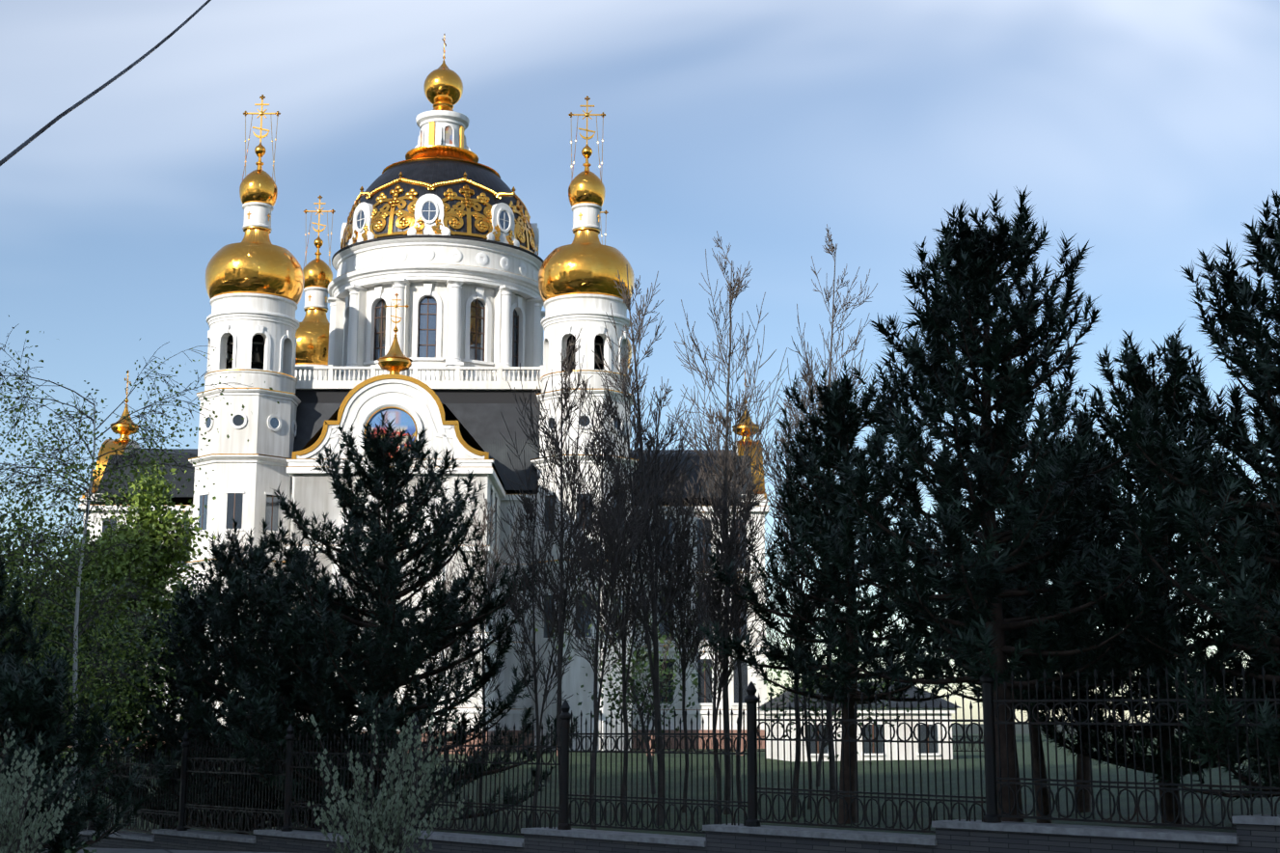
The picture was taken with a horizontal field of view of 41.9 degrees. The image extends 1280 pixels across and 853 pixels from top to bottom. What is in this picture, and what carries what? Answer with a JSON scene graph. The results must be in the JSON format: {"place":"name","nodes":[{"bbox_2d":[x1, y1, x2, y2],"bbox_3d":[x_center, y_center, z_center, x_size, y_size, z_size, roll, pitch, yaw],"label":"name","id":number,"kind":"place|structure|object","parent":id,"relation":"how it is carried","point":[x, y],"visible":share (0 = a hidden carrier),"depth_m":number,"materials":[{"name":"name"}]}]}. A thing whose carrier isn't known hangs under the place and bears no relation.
{"place":"outdoors","nodes":[
{"label":"outdoors","id":0,"kind":"place"},
{"bbox_2d":[34,846,285,852],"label":"street","id":1,"kind":"structure","parent":0,"point":[112,850],"depth_m":40.60,"materials":[{"name":"grey asphalt"}]},
{"bbox_2d":[0,0,1279,723],"label":"sky","id":2,"kind":"structure","parent":0,"point":[1148,131],"materials":[{"name":"blue"}]},
{"bbox_2d":[43,723,1279,851],"bbox_3d":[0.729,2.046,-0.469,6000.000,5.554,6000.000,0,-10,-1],"label":"ground","id":3,"kind":"structure","parent":0,"point":[1237,810],"depth_m":51.90,"materials":[{"name":"green plant"}]},
{"bbox_2d":[0,703,471,852],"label":"bush","id":4,"kind":"object","parent":3,"relation":"on","point":[365,848],"visible":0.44,"depth_m":23.27,"materials":[{"name":"green plant"}]},
{"bbox_2d":[66,33,769,753],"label":"cathedral","id":5,"kind":"structure","parent":3,"relation":"on","point":[445,285],"depth_m":106.47,"materials":[{"name":"white paint"}]},
{"bbox_2d":[0,323,889,837],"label":"tree","id":6,"kind":"object","parent":3,"relation":"on","point":[81,566],"visible":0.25,"depth_m":40.22,"materials":[{"name":"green plant"}]},
{"bbox_2d":[0,315,279,785],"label":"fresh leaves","id":7,"kind":"object","parent":6,"relation":"attached to","point":[149,539],"visible":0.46,"depth_m":40.94,"materials":[{"name":"green plant"}]},
{"bbox_2d":[0,488,928,852],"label":"trees","id":8,"kind":"object","parent":3,"relation":"on","point":[131,708],"visible":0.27,"depth_m":46.83,"materials":[{"name":"green plant"}]},
{"bbox_2d":[0,0,983,761],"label":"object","id":9,"kind":"structure","parent":3,"relation":"on","point":[878,750],"depth_m":76.61,"materials":[{"name":"white"}]},
{"bbox_2d":[203,223,877,829],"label":"bare trees","id":10,"kind":"object","parent":3,"relation":"on","point":[616,531],"visible":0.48,"depth_m":40.97,"materials":[{"name":"brown plant"}]},
{"bbox_2d":[41,662,1279,852],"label":"fence","id":11,"kind":"object","parent":3,"relation":"on","point":[991,832],"visible":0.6,"depth_m":27.70,"materials":[{"name":"metal"}]}
]}

